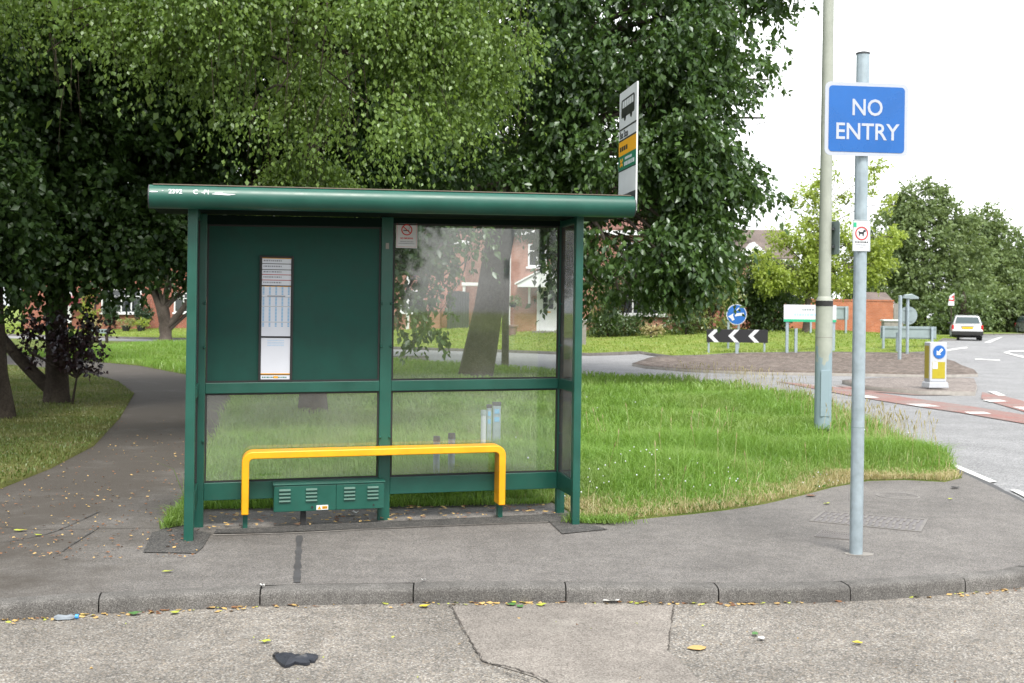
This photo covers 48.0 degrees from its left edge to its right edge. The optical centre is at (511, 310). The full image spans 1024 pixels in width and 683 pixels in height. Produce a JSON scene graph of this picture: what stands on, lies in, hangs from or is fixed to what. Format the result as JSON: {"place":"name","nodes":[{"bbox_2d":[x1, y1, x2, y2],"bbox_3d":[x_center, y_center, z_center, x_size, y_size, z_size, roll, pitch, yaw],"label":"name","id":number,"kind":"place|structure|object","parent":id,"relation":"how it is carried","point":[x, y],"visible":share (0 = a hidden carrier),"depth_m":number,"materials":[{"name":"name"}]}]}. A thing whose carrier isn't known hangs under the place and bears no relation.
{"place":"outdoors","nodes":[
{"label":"outdoors","id":0,"kind":"place"},
{"bbox_2d":[0,364,133,488],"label":"lawn","id":1,"kind":"structure","parent":0,"point":[9,481],"depth_m":15.36,"materials":[{"name":"green plant"}]},
{"bbox_2d":[0,0,95,418],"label":"dark maple","id":2,"kind":"object","parent":1,"relation":"on","point":[17,232],"visible":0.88,"depth_m":15.95,"materials":[{"name":"green plant"}]},
{"bbox_2d":[4,308,117,403],"bbox_3d":[-7.400,0.691,19.012,2.225,1.726,0.862,1,0,22],"label":"purple shrub","id":3,"kind":"object","parent":1,"relation":"on","point":[81,343],"visible":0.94,"depth_m":18.85,"materials":[{"name":"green plant"}]},
{"bbox_2d":[0,0,298,402],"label":"dark maple","id":4,"kind":"object","parent":1,"relation":"on","point":[117,232],"visible":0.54,"depth_m":17.87,"materials":[{"name":"green plant"}]},
{"bbox_2d":[0,355,230,529],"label":"footpath","id":5,"kind":"structure","parent":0,"point":[159,398],"depth_m":11.06,"materials":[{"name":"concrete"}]},
{"bbox_2d":[22,339,790,396],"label":"tall grass","id":6,"kind":"structure","parent":0,"point":[148,351],"depth_m":27.91,"materials":[{"name":"green plant"}]},
{"bbox_2d":[4,313,962,356],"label":"lawn","id":7,"kind":"structure","parent":0,"point":[656,353],"depth_m":47.79,"materials":[{"name":"plant"}]},
{"bbox_2d":[99,298,120,328],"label":"clipped conifer","id":8,"kind":"object","parent":7,"relation":"on","point":[115,308],"visible":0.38,"depth_m":67.89,"materials":[{"name":"green plant"}]},
{"bbox_2d":[22,268,206,328],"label":"brick house","id":9,"kind":"structure","parent":7,"relation":"on","point":[176,305],"depth_m":69.28,"materials":[{"name":"brick"}]},
{"bbox_2d":[99,289,141,314],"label":"window","id":10,"kind":"structure","parent":9,"relation":"in","point":[116,293],"depth_m":69.27,"materials":[{"name":"white plastic"}]},
{"bbox_2d":[172,293,186,313],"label":"window","id":11,"kind":"structure","parent":9,"relation":"in","point":[178,303],"depth_m":68.93,"materials":[{"name":"white plastic"}]},
{"bbox_2d":[116,317,134,331],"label":"shrub","id":12,"kind":"object","parent":7,"relation":"on","point":[126,327],"visible":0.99,"depth_m":66.36,"materials":[{"name":"plant"}]},
{"bbox_2d":[132,317,150,330],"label":"shrub","id":13,"kind":"object","parent":7,"relation":"on","point":[140,326],"visible":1,"depth_m":66.39,"materials":[{"name":"plant"}]},
{"bbox_2d":[133,299,154,325],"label":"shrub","id":14,"kind":"object","parent":7,"relation":"on","point":[140,312],"visible":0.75,"depth_m":67.86,"materials":[{"name":"green plant"}]},
{"bbox_2d":[394,226,484,329],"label":"brick house","id":15,"kind":"structure","parent":7,"relation":"on","point":[470,285],"depth_m":61.68,"materials":[{"name":"red brick"},{"name":"tile"},{"name":"glass"}]},
{"bbox_2d":[447,291,468,328],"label":"garden gate","id":16,"kind":"structure","parent":15,"relation":"attached to","point":[462,303],"depth_m":60.36,"materials":[{"name":"grey metal"}]},
{"bbox_2d":[509,191,708,332],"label":"brick house","id":17,"kind":"structure","parent":7,"relation":"on","point":[522,287],"depth_m":55.75,"materials":[{"name":"red brick"},{"name":"roof tile"},{"name":"white plastic"}]},
{"bbox_2d":[509,295,521,308],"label":"hanging basket","id":18,"kind":"object","parent":17,"relation":"attached to","point":[513,304],"visible":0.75,"depth_m":54.49,"materials":[{"name":"plant"}]},
{"bbox_2d":[526,244,546,268],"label":"window","id":19,"kind":"structure","parent":17,"relation":"in","point":[531,265],"depth_m":55.77,"materials":[{"name":"white plastic"}]},
{"bbox_2d":[537,287,556,330],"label":"door","id":20,"kind":"structure","parent":17,"relation":"in","point":[550,322],"depth_m":55.63,"materials":[{"name":"white plastic"}]},
{"bbox_2d":[620,295,667,316],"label":"window","id":21,"kind":"structure","parent":17,"relation":"in","point":[633,312],"depth_m":54.91,"materials":[{"name":"white plastic"}]},
{"bbox_2d":[582,312,648,336],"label":"garden hedge","id":22,"kind":"object","parent":7,"relation":"on","point":[607,329],"visible":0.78,"depth_m":51.83,"materials":[{"name":"green plant"}]},
{"bbox_2d":[640,323,665,336],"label":"yellow flowers","id":23,"kind":"object","parent":7,"relation":"on","point":[650,330],"visible":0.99,"depth_m":50.96,"materials":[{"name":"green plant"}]},
{"bbox_2d":[662,302,711,334],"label":"garden shrub","id":24,"kind":"object","parent":7,"relation":"on","point":[693,319],"visible":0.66,"depth_m":51.91,"materials":[{"name":"green plant"}]},
{"bbox_2d":[676,270,746,332],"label":"garden shrub","id":25,"kind":"object","parent":7,"relation":"on","point":[713,317],"visible":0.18,"depth_m":52.83,"materials":[{"name":"green plant"}]},
{"bbox_2d":[726,304,746,348],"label":"roundabout sign","id":26,"kind":"object","parent":7,"relation":"on","point":[738,319],"visible":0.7,"depth_m":45.51,"materials":[{"name":"metal"}]},
{"bbox_2d":[706,329,767,352],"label":"chevron board","id":27,"kind":"object","parent":7,"relation":"on","point":[736,336],"visible":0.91,"depth_m":43.81,"materials":[{"name":"metal"}]},
{"bbox_2d":[728,230,795,278],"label":"brick house","id":28,"kind":"structure","parent":7,"relation":"on","point":[758,239],"depth_m":79.45,"materials":[{"name":"brown tile"}]},
{"bbox_2d":[723,246,803,330],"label":"garden shrub","id":29,"kind":"object","parent":7,"relation":"on","point":[767,312],"visible":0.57,"depth_m":53.52,"materials":[{"name":"green plant"}]},
{"bbox_2d":[735,251,816,322],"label":"garden tree","id":30,"kind":"object","parent":7,"relation":"on","point":[793,265],"visible":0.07,"depth_m":58.59,"materials":[{"name":"green plant"}]},
{"bbox_2d":[784,305,835,352],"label":"welcome sign","id":31,"kind":"object","parent":7,"relation":"on","point":[799,313],"visible":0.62,"depth_m":43.64,"materials":[{"name":"metal"}]},
{"bbox_2d":[746,157,908,331],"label":"yellow green tree","id":32,"kind":"object","parent":7,"relation":"on","point":[806,276],"visible":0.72,"depth_m":52.29,"materials":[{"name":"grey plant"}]},
{"bbox_2d":[809,306,848,333],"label":"direction sign","id":33,"kind":"object","parent":7,"relation":"on","point":[842,312],"visible":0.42,"depth_m":51.21,"materials":[{"name":"metal"}]},
{"bbox_2d":[831,237,896,301],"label":"distant tree","id":34,"kind":"object","parent":7,"relation":"on","point":[850,271],"visible":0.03,"depth_m":95.32,"materials":[{"name":"green plant"}]},
{"bbox_2d":[852,292,894,307],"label":"shed","id":35,"kind":"structure","parent":7,"relation":"on","point":[877,296],"depth_m":70.58,"materials":[{"name":"concrete"}]},
{"bbox_2d":[880,326,935,348],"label":"direction sign","id":36,"kind":"object","parent":7,"relation":"on","point":[915,332],"visible":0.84,"depth_m":44.04,"materials":[{"name":"metal"}]},
{"bbox_2d":[852,174,1009,332],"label":"roadside tree","id":37,"kind":"object","parent":7,"relation":"on","point":[911,216],"visible":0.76,"depth_m":82.46,"materials":[{"name":"green plant"}]},
{"bbox_2d":[918,282,1004,334],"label":"roadside bush","id":38,"kind":"object","parent":7,"relation":"on","point":[941,320],"visible":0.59,"depth_m":75.68,"materials":[{"name":"green plant"}]},
{"bbox_2d":[7,338,961,529],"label":"grass verge","id":39,"kind":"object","parent":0,"point":[15,341],"depth_m":10.38,"materials":[{"name":"green plant"}]},
{"bbox_2d":[156,499,213,528],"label":"grass tufts","id":40,"kind":"object","parent":39,"relation":"on","point":[171,520],"visible":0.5,"depth_m":8.35,"materials":[{"name":"green plant"}]},
{"bbox_2d":[0,0,571,419],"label":"silver birch","id":41,"kind":"object","parent":39,"relation":"on","point":[400,34],"visible":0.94,"depth_m":12.51,"materials":[{"name":"green plant"}]},
{"bbox_2d":[120,0,531,397],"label":"dark maple","id":42,"kind":"object","parent":39,"relation":"on","point":[170,170],"visible":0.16,"depth_m":20.05,"materials":[{"name":"green plant"}]},
{"bbox_2d":[204,491,553,508],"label":"grass tufts","id":43,"kind":"object","parent":39,"relation":"on","point":[394,501],"visible":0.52,"depth_m":9.21,"materials":[{"name":"green plant"}]},
{"bbox_2d":[433,436,439,473],"bbox_3d":[-0.647,1.361,9.829,0.064,0.579,0.064,1,0,-6],"label":"marker post","id":44,"kind":"object","parent":39,"relation":"on","point":[436,457],"visible":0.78,"depth_m":9.81,"materials":[{"name":"plastic"}]},
{"bbox_2d":[448,433,455,472],"bbox_3d":[-0.524,1.354,9.940,0.068,0.593,0.068,1,0,-6],"label":"marker post","id":45,"kind":"object","parent":39,"relation":"on","point":[451,438],"visible":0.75,"depth_m":9.91,"materials":[{"name":"plastic"}]},
{"bbox_2d":[481,410,486,442],"bbox_3d":[-0.294,1.335,11.779,0.064,0.633,0.064,1,0,-6],"label":"marker post","id":46,"kind":"object","parent":39,"relation":"on","point":[483,424],"visible":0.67,"depth_m":11.76,"materials":[{"name":"plastic"}]},
{"bbox_2d":[449,110,527,365],"bbox_3d":[-0.456,-2.507,33.467,4.695,8.551,4.185,1,0,0],"label":"slim tree","id":47,"kind":"object","parent":39,"relation":"on","point":[505,338],"visible":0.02,"depth_m":33.42,"materials":[{"name":"brown plant"}]},
{"bbox_2d":[486,404,491,442],"bbox_3d":[-0.241,1.313,11.938,0.053,0.676,0.068,1,0,-6],"label":"marker post","id":48,"kind":"object","parent":39,"relation":"on","point":[489,419],"visible":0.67,"depth_m":11.91,"materials":[{"name":"plastic"}]},
{"bbox_2d":[492,402,500,442],"bbox_3d":[-0.164,1.303,12.018,0.090,0.696,0.068,1,0,-6],"label":"marker post","id":49,"kind":"object","parent":39,"relation":"on","point":[496,421],"visible":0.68,"depth_m":11.99,"materials":[{"name":"plastic"}]},
{"bbox_2d":[561,509,646,524],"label":"grass tufts","id":50,"kind":"object","parent":39,"relation":"on","point":[606,518],"visible":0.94,"depth_m":8.48,"materials":[{"name":"green plant"}]},
{"bbox_2d":[392,0,819,377],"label":"broadleaf tree","id":51,"kind":"object","parent":39,"relation":"on","point":[682,70],"visible":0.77,"depth_m":23.40,"materials":[{"name":"green plant"}]},
{"bbox_2d":[428,428,958,511],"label":"dry grass","id":52,"kind":"structure","parent":39,"relation":"on","point":[759,474],"depth_m":10.35,"materials":[{"name":"green plant"}]},
{"bbox_2d":[506,461,963,518],"bbox_3d":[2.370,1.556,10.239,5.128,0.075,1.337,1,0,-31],"label":"dry grass","id":53,"kind":"structure","parent":39,"relation":"on","point":[872,477],"depth_m":9.72,"materials":[{"name":"plant"}]},
{"bbox_2d":[580,399,913,516],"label":"verge weeds","id":54,"kind":"object","parent":39,"relation":"on","point":[745,502],"visible":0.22,"depth_m":9.30,"materials":[{"name":"green plant"}]},
{"bbox_2d":[586,360,940,496],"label":"grass seed heads","id":55,"kind":"object","parent":39,"relation":"on","point":[876,418],"depth_m":13.82,"materials":[{"name":"beige plant"}]},
{"bbox_2d":[814,0,833,432],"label":"lamp post","id":56,"kind":"object","parent":39,"relation":"on","point":[823,349],"visible":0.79,"depth_m":14.91,"materials":[{"name":"metal"}]},
{"bbox_2d":[820,370,829,416],"bbox_3d":[4.053,1.071,14.875,0.120,0.600,0.008,1,0,0],"label":"access door","id":57,"kind":"structure","parent":56,"relation":"in","point":[825,374],"depth_m":14.87,"materials":[{"name":"paint"}]},
{"bbox_2d":[831,221,839,254],"bbox_3d":[4.174,-0.946,15.002,0.045,0.430,0.340,1,0,-12],"label":"side plate","id":58,"kind":"object","parent":56,"relation":"attached to","point":[835,244],"visible":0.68,"depth_m":14.94,"materials":[{"name":"metal"}]},
{"bbox_2d":[0,356,1023,597],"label":"pavement","id":59,"kind":"structure","parent":0,"point":[973,525],"depth_m":7.62,"materials":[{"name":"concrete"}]},
{"bbox_2d":[143,526,210,552],"bbox_3d":[-2.275,1.563,7.866,0.407,0.007,0.985,1,0,-13],"label":"pavement patch","id":60,"kind":"object","parent":59,"relation":"on","point":[159,540],"visible":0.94,"depth_m":7.78,"materials":[{"name":"concrete"}]},
{"bbox_2d":[293,535,302,581],"bbox_3d":[-1.360,1.566,7.318,0.051,0.004,1.402,1,0,-10],"label":"tar seam","id":61,"kind":"object","parent":59,"relation":"on","point":[297,566],"visible":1,"depth_m":7.21,"materials":[{"name":"black asphalt"}]},
{"bbox_2d":[273,478,385,524],"bbox_3d":[-1.345,1.430,8.448,0.812,0.362,0.162,1,0,-13],"label":"equipment box","id":62,"kind":"object","parent":59,"relation":"on","point":[302,497],"visible":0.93,"depth_m":8.39,"materials":[{"name":"green paint"}]},
{"bbox_2d":[274,485,335,511],"bbox_3d":[-1.502,1.362,8.339,0.441,0.189,0.020,1,0,-13],"label":"door","id":63,"kind":"structure","parent":62,"relation":"in","point":[286,498],"depth_m":8.34,"materials":[{"name":"green paint"}]},
{"bbox_2d":[336,483,383,509],"bbox_3d":[-1.114,1.362,8.428,0.347,0.188,0.020,1,0,-13],"label":"door","id":64,"kind":"structure","parent":62,"relation":"in","point":[348,496],"depth_m":8.43,"materials":[{"name":"green paint"}]},
{"bbox_2d":[241,443,505,527],"bbox_3d":[-1.010,1.311,8.515,1.935,0.620,0.170,1,0,-13],"label":"perch bench","id":65,"kind":"object","parent":59,"relation":"on","point":[499,473],"visible":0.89,"depth_m":8.46,"materials":[{"name":"yellow metal"}]},
{"bbox_2d":[214,513,568,532],"bbox_3d":[-0.785,1.563,8.355,2.671,0.034,0.401,1,0,-15],"label":"pavement patch","id":66,"kind":"object","parent":59,"relation":"on","point":[556,517],"visible":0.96,"depth_m":8.44,"materials":[{"name":"concrete"}]},
{"bbox_2d":[148,183,636,540],"bbox_3d":[-0.865,0.389,8.367,3.369,2.498,0.947,1,0,-13],"label":"bus shelter","id":67,"kind":"object","parent":59,"relation":"on","point":[343,304],"visible":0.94,"depth_m":8.44,"materials":[{"name":"green paint"}]},
{"bbox_2d":[258,255,293,381],"bbox_3d":[-1.734,0.060,8.450,0.245,0.925,0.020,1,0,-13],"label":"timetable case","id":68,"kind":"object","parent":67,"relation":"attached to","point":[275,349],"visible":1,"depth_m":8.45,"materials":[{"name":"paper"}]},
{"bbox_2d":[396,223,416,247],"bbox_3d":[-0.793,-0.578,8.668,0.160,0.213,0.006,1,0,-13],"label":"no smoking notice","id":69,"kind":"object","parent":67,"relation":"attached to","point":[406,235],"visible":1,"depth_m":8.67,"materials":[{"name":"white paper"}]},
{"bbox_2d":[618,81,638,219],"bbox_3d":[0.874,-1.175,8.561,0.039,0.965,0.526,1,0,-8],"label":"bus stop flag","id":70,"kind":"object","parent":67,"relation":"attached to","point":[628,140],"visible":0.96,"depth_m":8.51,"materials":[{"name":"grey metal"}]},
{"bbox_2d":[0,420,1018,682],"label":"leaf litter","id":71,"kind":"object","parent":59,"relation":"on","point":[336,518],"visible":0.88,"depth_m":7.57,"materials":[{"name":"plant"}]},
{"bbox_2d":[550,521,605,533],"bbox_3d":[0.422,1.565,8.345,0.382,0.003,0.419,1,0,-28],"label":"pavement patch","id":72,"kind":"object","parent":59,"relation":"on","point":[569,527],"visible":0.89,"depth_m":8.30,"materials":[{"name":"concrete"}]},
{"bbox_2d":[814,530,849,539],"bbox_3d":[2.315,1.608,8.161,0.287,0.038,0.277,1,0,25],"label":"manhole cover","id":73,"kind":"object","parent":59,"relation":"on","point":[830,534],"visible":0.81,"depth_m":8.15,"materials":[{"name":"metal"}]},
{"bbox_2d":[824,51,908,554],"bbox_3d":[2.284,0.000,7.532,0.562,3.392,0.112,1,0,-6],"label":"no entry sign","id":74,"kind":"object","parent":59,"relation":"on","point":[864,118],"visible":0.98,"depth_m":7.50,"materials":[{"name":"metal"}]},
{"bbox_2d":[852,220,870,251],"bbox_3d":[2.277,-0.488,7.492,0.122,0.205,0.008,1,0,-8],"label":"dog fouling notice","id":75,"kind":"object","parent":74,"relation":"attached to","point":[861,230],"visible":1,"depth_m":7.49,"materials":[{"name":"metal"}]},
{"bbox_2d":[809,511,927,531],"bbox_3d":[2.712,1.613,8.747,0.806,0.038,0.567,1,0,25],"label":"manhole cover","id":76,"kind":"object","parent":59,"relation":"on","point":[889,522],"visible":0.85,"depth_m":8.73,"materials":[{"name":"metal"}]},
{"bbox_2d":[876,492,920,498],"bbox_3d":[3.354,1.620,9.993,0.370,0.023,0.370,1,0,0],"label":"manhole cover","id":77,"kind":"object","parent":59,"relation":"on","point":[893,495],"visible":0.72,"depth_m":10.00,"materials":[{"name":"metal"}]},
{"bbox_2d":[0,566,1023,682],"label":"road","id":78,"kind":"structure","parent":0,"point":[977,637],"depth_m":5.74,"materials":[{"name":"grey asphalt"}]},
{"bbox_2d":[54,614,78,619],"bbox_3d":[-2.389,1.641,6.163,0.125,0.033,0.043,1,0,-10],"label":"plastic bottle","id":79,"kind":"object","parent":78,"relation":"on","point":[63,617],"visible":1,"depth_m":6.15,"materials":[{"name":"white plastic"}]},
{"bbox_2d":[272,652,317,667],"bbox_3d":[-1.032,1.639,5.418,0.218,0.033,0.181,1,0,0],"label":"black glove","id":80,"kind":"object","parent":78,"relation":"on","point":[286,659],"visible":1,"depth_m":5.41,"materials":[{"name":"leather"}]},
{"bbox_2d":[449,604,550,682],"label":"road crack","id":81,"kind":"object","parent":78,"relation":"on","point":[480,653],"visible":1,"depth_m":5.57,"materials":[{"name":"black asphalt"}]},
{"bbox_2d":[452,604,701,682],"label":"concrete patch","id":82,"kind":"object","parent":78,"relation":"on","point":[616,644],"visible":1,"depth_m":5.76,"materials":[{"name":"grey concrete"}]},
{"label":"kerb bed","id":83,"kind":"structure","parent":78,"relation":"on","visible":0},
{"bbox_2d":[0,564,1023,620],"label":"kerb","id":84,"kind":"structure","parent":83,"relation":"on","point":[30,607],"depth_m":6.54,"materials":[{"name":"concrete"}]},
{"bbox_2d":[3,0,1023,317],"label":"sky","id":85,"kind":"structure","parent":0,"point":[960,63],"materials":[{"name":"white"}]},
{"bbox_2d":[8,335,1023,499],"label":"roundabout road","id":86,"kind":"structure","parent":0,"point":[991,448],"depth_m":23.83,"materials":[{"name":"grey asphalt"}]},
{"bbox_2d":[587,250,669,334],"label":"garden tree","id":87,"kind":"object","parent":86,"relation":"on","point":[623,282],"visible":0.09,"depth_m":52.25,"materials":[{"name":"green plant"}]},
{"bbox_2d":[779,381,1023,422],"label":"red marking","id":88,"kind":"object","parent":86,"relation":"on","point":[1007,416],"visible":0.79,"depth_m":21.32,"materials":[{"name":"red paint"}]},
{"bbox_2d":[842,377,976,395],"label":"traffic island","id":89,"kind":"structure","parent":86,"relation":"on","point":[957,386],"depth_m":25.72,"materials":[{"name":"concrete"}]},
{"bbox_2d":[922,342,948,387],"bbox_3d":[9.148,1.170,24.853,0.455,0.983,0.338,1,0,-8],"label":"keep left bollard","id":90,"kind":"object","parent":89,"relation":"on","point":[935,357],"visible":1,"depth_m":24.72,"materials":[{"name":"plastic"}]},
{"bbox_2d":[948,314,982,340],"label":"estate car","id":91,"kind":"object","parent":86,"relation":"on","point":[967,326],"visible":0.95,"depth_m":62.87,"materials":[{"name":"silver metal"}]},
{"bbox_2d":[951,462,995,481],"bbox_3d":[4.917,1.712,13.008,0.096,0.001,3.141,1,0,4],"label":"white marking","id":92,"kind":"object","parent":86,"relation":"on","point":[975,474],"visible":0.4,"depth_m":12.01,"materials":[{"name":"paint"}]},
{"bbox_2d":[956,468,1023,501],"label":"road channel","id":93,"kind":"object","parent":86,"relation":"on","point":[994,486],"visible":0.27,"depth_m":11.24,"materials":[{"name":"grey concrete"}]},
{"bbox_2d":[981,392,1023,410],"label":"red marking","id":94,"kind":"object","parent":86,"relation":"on","point":[1010,402],"visible":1,"depth_m":22.80,"materials":[{"name":"red paint"}]},
{"bbox_2d":[1014,315,1023,332],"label":"silver car","id":95,"kind":"object","parent":86,"relation":"on","point":[1019,326],"visible":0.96,"depth_m":89.40,"materials":[{"name":"paint"}]},
{"bbox_2d":[154,406,963,520],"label":"tall grass","id":96,"kind":"structure","parent":0,"point":[627,488],"depth_m":10.86,"materials":[{"name":"green plant"}]},
{"bbox_2d":[206,383,917,447],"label":"tall grass","id":97,"kind":"structure","parent":0,"point":[763,410],"depth_m":15.94,"materials":[{"name":"green plant"}]},
{"bbox_2d":[584,296,627,334],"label":"garden shrub","id":98,"kind":"object","parent":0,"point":[600,310],"visible":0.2,"depth_m":52.84,"materials":[{"name":"green plant"}]},
{"bbox_2d":[632,352,977,377],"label":"splitter paving","id":99,"kind":"structure","parent":0,"point":[889,365],"depth_m":36.15,"materials":[{"name":"concrete"}]},
{"bbox_2d":[898,295,901,358],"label":"grey post","id":100,"kind":"object","parent":99,"relation":"on","point":[899,324],"visible":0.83,"depth_m":40.26,"materials":[{"name":"metal"}]},
{"bbox_2d":[902,294,918,353],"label":"circular sign","id":101,"kind":"object","parent":99,"relation":"on","point":[909,315],"visible":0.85,"depth_m":42.32,"materials":[{"name":"metal"}]},
{"bbox_2d":[927,324,1023,334],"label":"roadside verge","id":102,"kind":"structure","parent":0,"point":[998,333],"depth_m":85.56,"materials":[{"name":"plant"}]},
{"bbox_2d":[951,198,1023,318],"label":"roadside tree","id":103,"kind":"object","parent":102,"relation":"on","point":[995,228],"visible":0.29,"depth_m":96.69,"materials":[{"name":"green plant"}]},
{"bbox_2d":[967,274,1023,332],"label":"roadside hedge","id":104,"kind":"object","parent":102,"relation":"on","point":[1010,303],"visible":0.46,"depth_m":90.96,"materials":[{"name":"green plant"}]},
{"bbox_2d":[998,229,1023,296],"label":"roadside tree","id":105,"kind":"object","parent":102,"relation":"on","point":[1022,255],"visible":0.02,"depth_m":100.68,"materials":[{"name":"green plant"}]},
{"bbox_3d":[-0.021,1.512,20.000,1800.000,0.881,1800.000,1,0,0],"label":"ground","id":106,"kind":"structure","parent":0,"visible":0},
{"bbox_2d":[98,175,186,340],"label":"forked tree","id":107,"kind":"object","parent":106,"relation":"on","point":[167,323],"visible":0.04,"depth_m":53.27,"materials":[{"name":"grey plant"}]},
{"bbox_2d":[783,299,893,332],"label":"garden wall","id":108,"kind":"structure","parent":106,"relation":"on","point":[877,311],"depth_m":62.78,"materials":[{"name":"orange brick"}]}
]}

